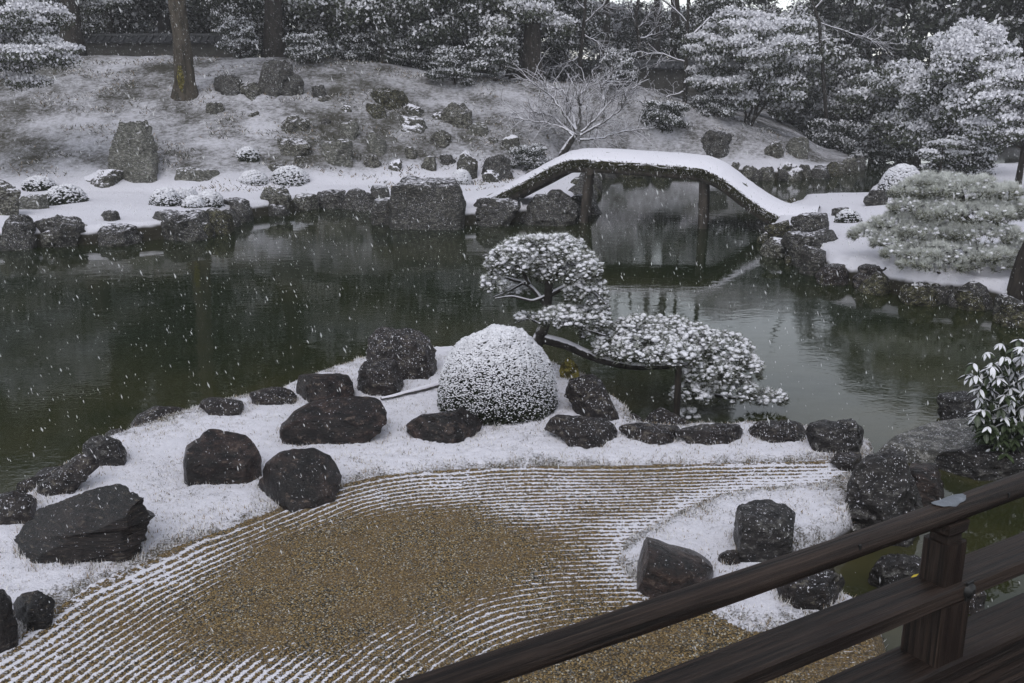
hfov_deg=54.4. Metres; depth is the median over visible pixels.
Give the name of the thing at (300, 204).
shore stone
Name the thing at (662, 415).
shore stone
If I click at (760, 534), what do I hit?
stone
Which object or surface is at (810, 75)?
evergreen tree
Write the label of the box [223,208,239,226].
shore stone
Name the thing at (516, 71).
evergreen tree
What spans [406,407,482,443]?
stone
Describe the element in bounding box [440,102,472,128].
stone
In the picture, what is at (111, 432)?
shore stone
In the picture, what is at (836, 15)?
evergreen tree
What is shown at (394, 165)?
stone
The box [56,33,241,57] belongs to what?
garden wall
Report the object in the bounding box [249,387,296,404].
stone
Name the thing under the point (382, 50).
evergreen tree
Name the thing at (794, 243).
stone
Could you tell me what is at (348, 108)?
stone
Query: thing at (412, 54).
shrub
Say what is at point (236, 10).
evergreen tree
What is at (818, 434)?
stone
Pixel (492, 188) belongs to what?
falling snow
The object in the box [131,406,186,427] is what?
stone
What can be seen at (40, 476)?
shore stone
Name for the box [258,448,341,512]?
stone
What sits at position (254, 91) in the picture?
stone
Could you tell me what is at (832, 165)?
shore stone
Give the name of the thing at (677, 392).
prop post
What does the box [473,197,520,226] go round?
stone
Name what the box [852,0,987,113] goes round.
evergreen tree
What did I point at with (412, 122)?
stone
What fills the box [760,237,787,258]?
shore stone
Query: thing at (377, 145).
stone
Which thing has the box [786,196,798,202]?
shore stone
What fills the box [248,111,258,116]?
stone
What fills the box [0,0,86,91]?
snowy tree
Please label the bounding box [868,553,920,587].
stone
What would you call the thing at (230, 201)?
stone
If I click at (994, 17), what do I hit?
evergreen tree
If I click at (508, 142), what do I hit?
stone
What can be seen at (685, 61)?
bare tree
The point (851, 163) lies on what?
shore stone
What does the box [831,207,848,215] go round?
stone
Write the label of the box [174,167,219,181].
stone
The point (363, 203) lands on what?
shore stone
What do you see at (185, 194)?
mound shrub
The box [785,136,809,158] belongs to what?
stone
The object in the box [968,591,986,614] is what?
stone
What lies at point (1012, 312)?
stone
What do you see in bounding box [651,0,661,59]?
evergreen tree
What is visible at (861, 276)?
stone
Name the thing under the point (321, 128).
hill grass
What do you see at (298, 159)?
stone
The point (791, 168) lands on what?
stone
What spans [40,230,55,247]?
shore stone
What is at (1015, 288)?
leaning tree
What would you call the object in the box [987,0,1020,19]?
evergreen tree
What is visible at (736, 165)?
stone
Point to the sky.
(785, 3)
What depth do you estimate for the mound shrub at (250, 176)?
27.59 m
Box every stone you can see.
[0,179,20,215]
[0,222,31,250]
[0,490,36,524]
[0,589,18,652]
[2,214,36,247]
[13,590,54,630]
[14,484,154,564]
[16,464,64,493]
[19,194,48,208]
[34,214,86,246]
[36,454,99,496]
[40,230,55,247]
[82,435,126,465]
[84,169,123,187]
[97,223,142,246]
[101,210,120,220]
[104,429,124,435]
[107,120,158,182]
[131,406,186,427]
[132,233,141,243]
[152,209,214,240]
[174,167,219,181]
[183,429,261,485]
[199,397,243,415]
[202,222,213,238]
[205,101,224,114]
[206,207,234,234]
[213,73,241,95]
[223,197,253,218]
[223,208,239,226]
[230,200,252,221]
[239,81,260,100]
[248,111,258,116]
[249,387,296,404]
[258,59,303,96]
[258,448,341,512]
[260,185,291,209]
[268,163,285,171]
[268,203,288,216]
[277,138,311,156]
[279,396,386,445]
[281,115,309,133]
[293,193,318,210]
[294,156,306,164]
[296,373,353,402]
[311,85,326,97]
[316,189,345,208]
[318,95,329,101]
[321,118,330,124]
[321,139,353,167]
[340,120,359,139]
[340,188,366,208]
[341,105,351,111]
[351,195,372,210]
[357,358,403,395]
[364,154,381,167]
[366,103,386,118]
[366,131,386,154]
[366,326,436,379]
[370,88,408,109]
[370,185,389,200]
[371,198,388,224]
[387,176,465,229]
[388,159,401,170]
[399,115,427,133]
[403,103,423,116]
[404,146,417,158]
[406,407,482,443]
[421,156,436,170]
[427,130,451,147]
[432,111,441,119]
[439,154,455,165]
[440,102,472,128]
[457,150,477,179]
[466,121,487,135]
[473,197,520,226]
[481,154,513,180]
[482,170,498,181]
[487,136,497,143]
[501,135,519,150]
[520,189,579,225]
[544,414,617,448]
[559,357,579,377]
[564,374,618,420]
[568,176,594,197]
[570,177,601,195]
[571,194,601,214]
[579,174,602,191]
[593,188,598,199]
[599,173,616,178]
[619,422,679,444]
[620,174,644,177]
[630,413,643,421]
[637,537,713,597]
[644,407,688,424]
[675,423,742,444]
[700,130,731,158]
[718,550,739,565]
[731,162,739,169]
[733,499,795,561]
[742,165,757,179]
[748,419,805,442]
[751,169,762,179]
[756,220,767,231]
[757,232,767,243]
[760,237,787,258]
[761,166,775,180]
[764,141,783,158]
[764,220,791,238]
[776,570,844,609]
[777,162,801,180]
[777,169,788,180]
[780,228,837,266]
[784,254,791,264]
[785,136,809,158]
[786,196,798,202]
[790,212,828,231]
[799,245,825,275]
[800,164,811,178]
[805,418,863,452]
[812,166,829,178]
[815,263,848,285]
[827,161,842,176]
[830,452,861,473]
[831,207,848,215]
[837,162,845,173]
[842,156,859,172]
[845,448,923,546]
[852,264,886,288]
[856,156,865,168]
[857,161,863,170]
[857,271,890,295]
[863,189,887,205]
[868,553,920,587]
[899,282,940,306]
[909,463,943,505]
[933,285,954,303]
[936,443,1023,480]
[937,391,979,419]
[948,281,993,309]
[954,290,985,310]
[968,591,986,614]
[992,293,1021,314]
[992,301,1023,327]
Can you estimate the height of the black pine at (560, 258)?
1.964 m
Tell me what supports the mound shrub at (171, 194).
on the terrain at (152, 93)
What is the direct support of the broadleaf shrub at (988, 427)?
on the shingle shore at (929, 444)
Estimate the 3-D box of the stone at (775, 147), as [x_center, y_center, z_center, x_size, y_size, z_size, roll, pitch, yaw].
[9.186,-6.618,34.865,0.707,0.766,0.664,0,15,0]
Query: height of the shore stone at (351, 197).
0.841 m
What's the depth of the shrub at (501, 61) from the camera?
35.44 m
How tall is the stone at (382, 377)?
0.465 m
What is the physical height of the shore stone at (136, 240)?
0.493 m
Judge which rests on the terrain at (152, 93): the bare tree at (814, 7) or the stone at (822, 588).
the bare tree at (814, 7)
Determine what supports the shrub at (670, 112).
on the terrain at (152, 93)
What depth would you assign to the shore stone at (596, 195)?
27.86 m
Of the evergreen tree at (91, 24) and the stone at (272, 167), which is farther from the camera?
the evergreen tree at (91, 24)
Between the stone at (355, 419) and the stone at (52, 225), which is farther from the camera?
the stone at (52, 225)
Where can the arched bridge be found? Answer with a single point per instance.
(697, 166)
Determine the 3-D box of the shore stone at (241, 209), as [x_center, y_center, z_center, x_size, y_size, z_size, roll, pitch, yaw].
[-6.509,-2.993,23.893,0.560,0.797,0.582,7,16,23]
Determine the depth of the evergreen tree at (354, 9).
36.39 m
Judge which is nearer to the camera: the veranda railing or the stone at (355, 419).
the veranda railing
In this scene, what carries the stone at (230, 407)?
on the snowy moss bank
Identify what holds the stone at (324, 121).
on the terrain at (152, 93)
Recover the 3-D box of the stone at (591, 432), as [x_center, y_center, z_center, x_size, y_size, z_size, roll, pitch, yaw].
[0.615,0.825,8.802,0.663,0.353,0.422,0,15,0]
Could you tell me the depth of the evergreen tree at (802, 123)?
44.65 m
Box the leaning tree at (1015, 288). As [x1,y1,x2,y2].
[1007,241,1023,302]
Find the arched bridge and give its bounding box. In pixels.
[465,148,819,228]
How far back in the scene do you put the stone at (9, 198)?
22.01 m
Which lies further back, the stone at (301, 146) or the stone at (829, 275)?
the stone at (301, 146)
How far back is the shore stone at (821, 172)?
33.59 m
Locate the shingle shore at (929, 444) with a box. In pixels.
[878,412,1008,463]
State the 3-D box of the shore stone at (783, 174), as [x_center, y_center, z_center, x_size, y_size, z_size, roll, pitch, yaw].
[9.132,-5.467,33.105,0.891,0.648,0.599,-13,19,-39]
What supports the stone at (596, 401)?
on the snowy moss bank
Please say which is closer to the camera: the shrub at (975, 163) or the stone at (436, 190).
the stone at (436, 190)
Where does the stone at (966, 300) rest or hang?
on the terrain at (152, 93)
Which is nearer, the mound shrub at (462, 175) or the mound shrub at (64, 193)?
the mound shrub at (64, 193)
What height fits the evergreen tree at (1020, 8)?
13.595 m
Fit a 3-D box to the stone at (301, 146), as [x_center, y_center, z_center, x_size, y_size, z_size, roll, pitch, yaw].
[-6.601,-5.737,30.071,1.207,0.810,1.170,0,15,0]
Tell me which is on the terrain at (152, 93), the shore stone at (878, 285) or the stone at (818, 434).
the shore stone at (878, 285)
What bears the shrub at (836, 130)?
on the terrain at (152, 93)
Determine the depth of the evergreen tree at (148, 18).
60.98 m
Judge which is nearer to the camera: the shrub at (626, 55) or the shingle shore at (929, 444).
the shingle shore at (929, 444)
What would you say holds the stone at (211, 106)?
on the terrain at (152, 93)
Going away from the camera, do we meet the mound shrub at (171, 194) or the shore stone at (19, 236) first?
the shore stone at (19, 236)
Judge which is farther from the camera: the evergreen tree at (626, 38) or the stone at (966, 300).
the evergreen tree at (626, 38)
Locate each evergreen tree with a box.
[2,0,59,39]
[54,0,135,35]
[59,0,87,55]
[101,8,115,32]
[112,0,210,32]
[116,0,153,32]
[135,10,157,32]
[150,0,219,32]
[186,0,255,53]
[204,0,294,57]
[223,2,294,55]
[245,0,372,58]
[261,0,288,57]
[314,0,452,66]
[367,0,494,70]
[375,0,523,67]
[379,1,404,65]
[466,0,578,79]
[505,0,566,77]
[520,0,610,81]
[572,0,652,59]
[588,0,624,59]
[609,1,680,59]
[647,4,695,59]
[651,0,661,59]
[667,0,760,102]
[707,0,786,90]
[744,6,845,123]
[762,0,866,113]
[771,44,877,137]
[804,0,909,123]
[808,45,914,126]
[833,53,958,167]
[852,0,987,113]
[925,0,1023,77]
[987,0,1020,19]
[1003,1,1023,61]
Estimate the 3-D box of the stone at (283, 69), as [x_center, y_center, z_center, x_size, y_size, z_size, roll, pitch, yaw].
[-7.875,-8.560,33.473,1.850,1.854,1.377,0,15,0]
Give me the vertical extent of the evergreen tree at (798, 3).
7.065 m
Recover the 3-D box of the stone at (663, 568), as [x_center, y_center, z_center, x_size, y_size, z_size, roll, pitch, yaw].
[1.047,1.508,6.437,0.519,0.494,0.573,0,15,0]
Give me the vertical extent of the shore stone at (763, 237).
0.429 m
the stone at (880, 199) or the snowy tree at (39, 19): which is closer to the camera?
the stone at (880, 199)
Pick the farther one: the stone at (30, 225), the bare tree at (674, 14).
the bare tree at (674, 14)
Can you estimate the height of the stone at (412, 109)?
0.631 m
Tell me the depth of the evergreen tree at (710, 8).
43.41 m
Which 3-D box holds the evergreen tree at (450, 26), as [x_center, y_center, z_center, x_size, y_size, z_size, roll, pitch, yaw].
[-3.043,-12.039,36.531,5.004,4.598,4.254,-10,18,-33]
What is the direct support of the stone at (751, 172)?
on the terrain at (152, 93)
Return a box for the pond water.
[0,143,1023,651]
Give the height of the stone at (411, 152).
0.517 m
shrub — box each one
[21,175,56,191]
[44,183,88,205]
[148,187,181,206]
[177,187,197,198]
[181,195,206,208]
[198,190,224,207]
[214,15,261,58]
[235,146,260,161]
[238,169,268,185]
[269,165,309,185]
[283,31,333,64]
[336,32,379,61]
[389,30,441,69]
[422,45,481,86]
[451,168,471,184]
[466,34,520,81]
[508,143,552,172]
[596,47,639,89]
[636,100,693,133]
[689,88,740,118]
[804,116,869,152]
[834,208,861,222]
[848,124,914,163]
[915,138,973,173]
[917,134,997,175]
[957,339,1023,464]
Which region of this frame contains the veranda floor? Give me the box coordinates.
[969,656,1023,682]
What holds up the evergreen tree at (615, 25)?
on the terrain at (152, 93)
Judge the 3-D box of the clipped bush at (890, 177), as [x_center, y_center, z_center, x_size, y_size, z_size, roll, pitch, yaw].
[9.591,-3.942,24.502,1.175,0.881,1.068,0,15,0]
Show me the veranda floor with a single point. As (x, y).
(1012, 672)
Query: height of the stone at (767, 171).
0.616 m
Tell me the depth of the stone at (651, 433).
8.79 m
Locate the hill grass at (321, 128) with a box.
[0,54,787,191]
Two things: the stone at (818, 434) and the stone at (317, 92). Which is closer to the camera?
the stone at (818, 434)
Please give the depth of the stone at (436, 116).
33.13 m
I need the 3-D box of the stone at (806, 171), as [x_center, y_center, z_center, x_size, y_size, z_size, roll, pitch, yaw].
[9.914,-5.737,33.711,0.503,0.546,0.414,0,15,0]
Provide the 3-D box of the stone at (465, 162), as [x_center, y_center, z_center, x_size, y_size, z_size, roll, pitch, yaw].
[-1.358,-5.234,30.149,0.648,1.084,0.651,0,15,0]
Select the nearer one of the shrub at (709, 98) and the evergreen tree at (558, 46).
the shrub at (709, 98)
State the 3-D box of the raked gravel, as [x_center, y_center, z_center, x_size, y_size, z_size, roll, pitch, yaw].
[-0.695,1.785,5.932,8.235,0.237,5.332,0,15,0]
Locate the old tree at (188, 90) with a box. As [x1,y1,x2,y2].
[168,0,198,100]
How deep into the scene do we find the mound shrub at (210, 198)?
23.59 m
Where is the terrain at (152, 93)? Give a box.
[0,55,1023,590]
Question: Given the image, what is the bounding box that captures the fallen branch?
[380,381,438,399]
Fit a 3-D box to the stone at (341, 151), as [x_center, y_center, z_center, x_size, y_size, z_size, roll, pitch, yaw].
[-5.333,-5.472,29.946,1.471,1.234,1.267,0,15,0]
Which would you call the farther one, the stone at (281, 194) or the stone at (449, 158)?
the stone at (449, 158)
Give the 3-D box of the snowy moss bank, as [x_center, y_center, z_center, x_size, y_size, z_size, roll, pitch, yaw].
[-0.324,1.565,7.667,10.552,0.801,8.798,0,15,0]
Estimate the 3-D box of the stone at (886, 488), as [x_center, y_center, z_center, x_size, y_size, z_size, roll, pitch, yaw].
[2.872,1.302,7.719,0.560,0.974,0.817,8,17,26]
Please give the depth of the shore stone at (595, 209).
24.89 m
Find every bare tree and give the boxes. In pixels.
[486,33,658,156]
[543,0,627,83]
[610,0,673,59]
[622,0,722,102]
[670,0,679,59]
[781,0,906,147]
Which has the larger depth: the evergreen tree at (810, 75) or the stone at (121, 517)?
the evergreen tree at (810, 75)
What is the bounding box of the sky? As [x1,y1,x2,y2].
[215,0,958,68]
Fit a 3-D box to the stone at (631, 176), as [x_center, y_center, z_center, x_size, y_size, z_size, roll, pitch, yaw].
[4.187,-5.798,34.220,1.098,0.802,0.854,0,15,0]
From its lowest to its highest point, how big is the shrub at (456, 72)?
1.636 m
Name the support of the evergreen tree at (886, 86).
on the terrain at (152, 93)
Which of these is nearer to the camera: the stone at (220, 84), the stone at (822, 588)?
the stone at (822, 588)
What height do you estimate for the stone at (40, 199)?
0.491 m
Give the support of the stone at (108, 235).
on the terrain at (152, 93)
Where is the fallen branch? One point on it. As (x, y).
(425, 387)
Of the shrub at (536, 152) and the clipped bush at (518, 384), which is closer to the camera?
the clipped bush at (518, 384)
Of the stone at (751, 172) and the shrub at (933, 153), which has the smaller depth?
the shrub at (933, 153)
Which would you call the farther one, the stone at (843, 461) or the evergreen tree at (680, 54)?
the evergreen tree at (680, 54)
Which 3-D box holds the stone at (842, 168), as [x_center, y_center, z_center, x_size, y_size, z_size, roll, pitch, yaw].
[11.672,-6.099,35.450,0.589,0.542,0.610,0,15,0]
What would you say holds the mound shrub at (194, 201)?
on the terrain at (152, 93)
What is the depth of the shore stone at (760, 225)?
22.35 m
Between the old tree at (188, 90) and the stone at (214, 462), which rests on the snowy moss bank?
the stone at (214, 462)
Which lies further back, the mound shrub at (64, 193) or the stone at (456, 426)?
the mound shrub at (64, 193)
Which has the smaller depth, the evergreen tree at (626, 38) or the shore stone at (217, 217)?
the shore stone at (217, 217)
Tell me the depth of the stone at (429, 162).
30.29 m
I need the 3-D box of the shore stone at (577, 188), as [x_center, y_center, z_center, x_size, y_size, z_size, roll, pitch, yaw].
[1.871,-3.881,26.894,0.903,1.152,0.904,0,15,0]
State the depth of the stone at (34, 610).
5.89 m
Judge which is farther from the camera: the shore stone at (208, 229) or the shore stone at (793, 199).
the shore stone at (793, 199)
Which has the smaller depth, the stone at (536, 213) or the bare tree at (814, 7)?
the stone at (536, 213)
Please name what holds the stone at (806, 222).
on the terrain at (152, 93)
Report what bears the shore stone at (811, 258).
on the terrain at (152, 93)
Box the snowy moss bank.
[0,346,883,642]
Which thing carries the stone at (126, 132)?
on the terrain at (152, 93)
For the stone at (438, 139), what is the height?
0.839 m
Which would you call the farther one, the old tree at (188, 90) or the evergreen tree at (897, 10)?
the evergreen tree at (897, 10)
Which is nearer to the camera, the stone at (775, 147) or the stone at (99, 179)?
the stone at (99, 179)
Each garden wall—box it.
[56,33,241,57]
[543,59,705,95]
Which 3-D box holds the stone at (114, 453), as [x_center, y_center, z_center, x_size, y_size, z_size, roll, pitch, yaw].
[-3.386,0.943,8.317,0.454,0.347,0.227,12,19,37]
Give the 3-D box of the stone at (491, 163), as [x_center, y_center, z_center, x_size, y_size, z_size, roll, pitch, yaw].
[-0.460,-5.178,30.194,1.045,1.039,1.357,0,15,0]
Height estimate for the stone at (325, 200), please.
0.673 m
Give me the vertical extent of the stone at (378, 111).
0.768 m
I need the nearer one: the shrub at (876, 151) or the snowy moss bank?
the snowy moss bank
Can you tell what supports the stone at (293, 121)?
on the terrain at (152, 93)
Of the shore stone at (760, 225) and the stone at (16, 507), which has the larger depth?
the shore stone at (760, 225)
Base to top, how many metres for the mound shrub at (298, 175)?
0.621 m
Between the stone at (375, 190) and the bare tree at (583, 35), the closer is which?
the stone at (375, 190)
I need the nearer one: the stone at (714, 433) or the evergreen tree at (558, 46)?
the stone at (714, 433)
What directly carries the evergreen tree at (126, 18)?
on the terrain at (152, 93)
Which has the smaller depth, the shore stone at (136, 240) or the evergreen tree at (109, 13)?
the shore stone at (136, 240)
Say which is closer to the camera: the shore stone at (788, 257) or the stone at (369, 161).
the shore stone at (788, 257)
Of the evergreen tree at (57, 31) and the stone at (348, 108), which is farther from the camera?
the evergreen tree at (57, 31)
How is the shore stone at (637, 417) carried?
on the terrain at (152, 93)
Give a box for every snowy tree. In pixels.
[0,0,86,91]
[677,5,822,125]
[890,15,1023,171]
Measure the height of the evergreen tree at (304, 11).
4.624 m
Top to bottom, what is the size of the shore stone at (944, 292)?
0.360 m
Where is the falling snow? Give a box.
[0,0,1023,682]
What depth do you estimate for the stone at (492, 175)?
29.05 m
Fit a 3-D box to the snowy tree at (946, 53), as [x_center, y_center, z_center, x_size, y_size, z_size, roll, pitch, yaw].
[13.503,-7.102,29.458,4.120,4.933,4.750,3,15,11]
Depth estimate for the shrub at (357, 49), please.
37.18 m
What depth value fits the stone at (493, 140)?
32.33 m
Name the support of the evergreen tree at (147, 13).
on the terrain at (152, 93)
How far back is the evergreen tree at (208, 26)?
54.54 m
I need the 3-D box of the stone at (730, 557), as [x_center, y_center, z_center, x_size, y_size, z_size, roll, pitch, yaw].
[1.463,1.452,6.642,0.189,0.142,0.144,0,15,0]
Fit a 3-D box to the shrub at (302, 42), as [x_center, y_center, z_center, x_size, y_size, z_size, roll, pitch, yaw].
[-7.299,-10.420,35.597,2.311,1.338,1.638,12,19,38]
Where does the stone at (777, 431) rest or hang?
on the snowy moss bank
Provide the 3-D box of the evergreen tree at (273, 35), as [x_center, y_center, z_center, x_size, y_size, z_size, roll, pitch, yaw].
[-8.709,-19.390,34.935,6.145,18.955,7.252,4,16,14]
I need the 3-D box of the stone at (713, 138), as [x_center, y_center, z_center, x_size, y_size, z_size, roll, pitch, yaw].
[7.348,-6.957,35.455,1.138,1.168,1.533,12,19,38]
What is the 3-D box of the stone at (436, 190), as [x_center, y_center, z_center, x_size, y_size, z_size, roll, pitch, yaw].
[-1.960,-2.959,23.135,1.832,1.646,1.669,0,15,0]
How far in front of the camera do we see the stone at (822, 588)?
6.08 m
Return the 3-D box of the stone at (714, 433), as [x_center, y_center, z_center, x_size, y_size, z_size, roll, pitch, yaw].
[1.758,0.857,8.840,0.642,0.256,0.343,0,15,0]
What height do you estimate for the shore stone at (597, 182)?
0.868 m
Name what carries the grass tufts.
on the snowy moss bank
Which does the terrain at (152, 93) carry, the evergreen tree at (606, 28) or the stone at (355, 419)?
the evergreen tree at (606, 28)
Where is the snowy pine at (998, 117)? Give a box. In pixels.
[956,68,1023,184]
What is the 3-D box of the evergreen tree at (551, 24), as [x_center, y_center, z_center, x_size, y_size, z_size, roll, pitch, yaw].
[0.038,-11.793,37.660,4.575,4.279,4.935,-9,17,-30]
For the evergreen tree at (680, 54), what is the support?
on the terrain at (152, 93)
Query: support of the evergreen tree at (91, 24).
on the terrain at (152, 93)
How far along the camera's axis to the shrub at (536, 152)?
30.84 m
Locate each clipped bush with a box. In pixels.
[436,324,557,425]
[877,163,920,197]
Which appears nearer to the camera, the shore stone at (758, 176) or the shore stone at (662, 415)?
the shore stone at (662, 415)
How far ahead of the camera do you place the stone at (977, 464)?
8.64 m
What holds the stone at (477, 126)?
on the terrain at (152, 93)
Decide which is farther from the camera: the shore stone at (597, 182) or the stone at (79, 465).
the shore stone at (597, 182)
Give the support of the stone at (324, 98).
on the terrain at (152, 93)
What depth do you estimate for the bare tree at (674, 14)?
44.68 m
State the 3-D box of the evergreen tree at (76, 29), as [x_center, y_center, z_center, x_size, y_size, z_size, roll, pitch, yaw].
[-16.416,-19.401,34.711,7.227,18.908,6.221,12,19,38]
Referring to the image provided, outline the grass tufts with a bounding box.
[12,355,872,639]
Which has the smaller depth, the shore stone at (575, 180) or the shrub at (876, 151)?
the shore stone at (575, 180)
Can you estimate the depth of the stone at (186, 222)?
21.09 m
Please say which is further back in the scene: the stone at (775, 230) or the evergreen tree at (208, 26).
the evergreen tree at (208, 26)
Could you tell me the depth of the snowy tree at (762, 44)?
35.38 m
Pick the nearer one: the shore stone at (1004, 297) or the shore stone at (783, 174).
the shore stone at (1004, 297)
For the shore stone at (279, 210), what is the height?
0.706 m
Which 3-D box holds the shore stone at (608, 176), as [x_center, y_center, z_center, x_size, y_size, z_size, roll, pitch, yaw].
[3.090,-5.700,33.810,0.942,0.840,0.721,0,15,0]
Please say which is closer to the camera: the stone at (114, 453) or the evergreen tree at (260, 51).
the stone at (114, 453)
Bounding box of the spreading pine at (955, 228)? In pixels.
[844,169,1023,275]
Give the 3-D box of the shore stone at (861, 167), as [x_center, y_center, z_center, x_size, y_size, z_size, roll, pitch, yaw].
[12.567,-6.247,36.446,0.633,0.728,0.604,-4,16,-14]
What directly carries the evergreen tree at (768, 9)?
on the terrain at (152, 93)
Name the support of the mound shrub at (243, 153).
on the terrain at (152, 93)
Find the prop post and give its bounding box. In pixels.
[673,366,681,416]
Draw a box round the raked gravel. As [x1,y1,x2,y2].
[0,459,885,682]
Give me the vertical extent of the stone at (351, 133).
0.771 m
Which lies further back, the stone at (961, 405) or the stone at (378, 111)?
the stone at (378, 111)
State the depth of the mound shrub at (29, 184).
26.83 m
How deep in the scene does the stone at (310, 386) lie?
9.80 m
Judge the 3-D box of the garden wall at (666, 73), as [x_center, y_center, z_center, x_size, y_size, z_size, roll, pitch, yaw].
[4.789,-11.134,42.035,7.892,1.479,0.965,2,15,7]
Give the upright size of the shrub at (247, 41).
1.801 m
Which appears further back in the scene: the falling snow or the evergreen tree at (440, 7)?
the evergreen tree at (440, 7)
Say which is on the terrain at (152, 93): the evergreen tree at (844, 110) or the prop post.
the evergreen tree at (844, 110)
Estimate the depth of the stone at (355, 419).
8.72 m
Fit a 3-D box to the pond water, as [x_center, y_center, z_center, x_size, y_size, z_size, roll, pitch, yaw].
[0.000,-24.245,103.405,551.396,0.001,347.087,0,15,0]
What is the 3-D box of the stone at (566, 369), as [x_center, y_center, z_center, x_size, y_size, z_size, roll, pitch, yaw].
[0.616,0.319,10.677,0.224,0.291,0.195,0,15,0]
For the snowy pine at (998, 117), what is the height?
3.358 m
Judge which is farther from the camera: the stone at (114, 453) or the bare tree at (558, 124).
the bare tree at (558, 124)
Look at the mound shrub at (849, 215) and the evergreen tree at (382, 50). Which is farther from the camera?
the evergreen tree at (382, 50)
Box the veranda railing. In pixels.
[395,471,1023,682]
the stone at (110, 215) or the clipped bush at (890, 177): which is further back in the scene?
the clipped bush at (890, 177)
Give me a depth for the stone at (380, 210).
23.18 m
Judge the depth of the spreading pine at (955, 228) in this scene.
15.85 m
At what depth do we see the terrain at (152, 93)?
31.59 m
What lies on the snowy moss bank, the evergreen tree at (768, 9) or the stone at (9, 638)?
the stone at (9, 638)
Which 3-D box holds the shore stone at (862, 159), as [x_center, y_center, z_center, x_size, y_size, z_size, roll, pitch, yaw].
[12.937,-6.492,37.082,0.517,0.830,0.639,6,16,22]
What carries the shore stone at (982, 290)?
on the terrain at (152, 93)
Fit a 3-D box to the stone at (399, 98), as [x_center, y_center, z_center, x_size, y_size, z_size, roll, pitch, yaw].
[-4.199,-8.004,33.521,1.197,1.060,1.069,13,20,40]
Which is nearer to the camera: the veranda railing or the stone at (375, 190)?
the veranda railing
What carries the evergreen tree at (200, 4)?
on the terrain at (152, 93)
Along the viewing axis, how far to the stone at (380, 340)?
10.60 m
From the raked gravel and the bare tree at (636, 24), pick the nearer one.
the raked gravel
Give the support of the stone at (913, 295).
on the terrain at (152, 93)
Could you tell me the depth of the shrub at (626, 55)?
35.59 m
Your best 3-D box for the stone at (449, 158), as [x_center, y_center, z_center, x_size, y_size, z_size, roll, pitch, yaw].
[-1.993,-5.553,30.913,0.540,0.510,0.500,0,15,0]
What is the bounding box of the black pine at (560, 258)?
[478,231,790,419]
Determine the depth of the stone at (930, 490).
8.12 m

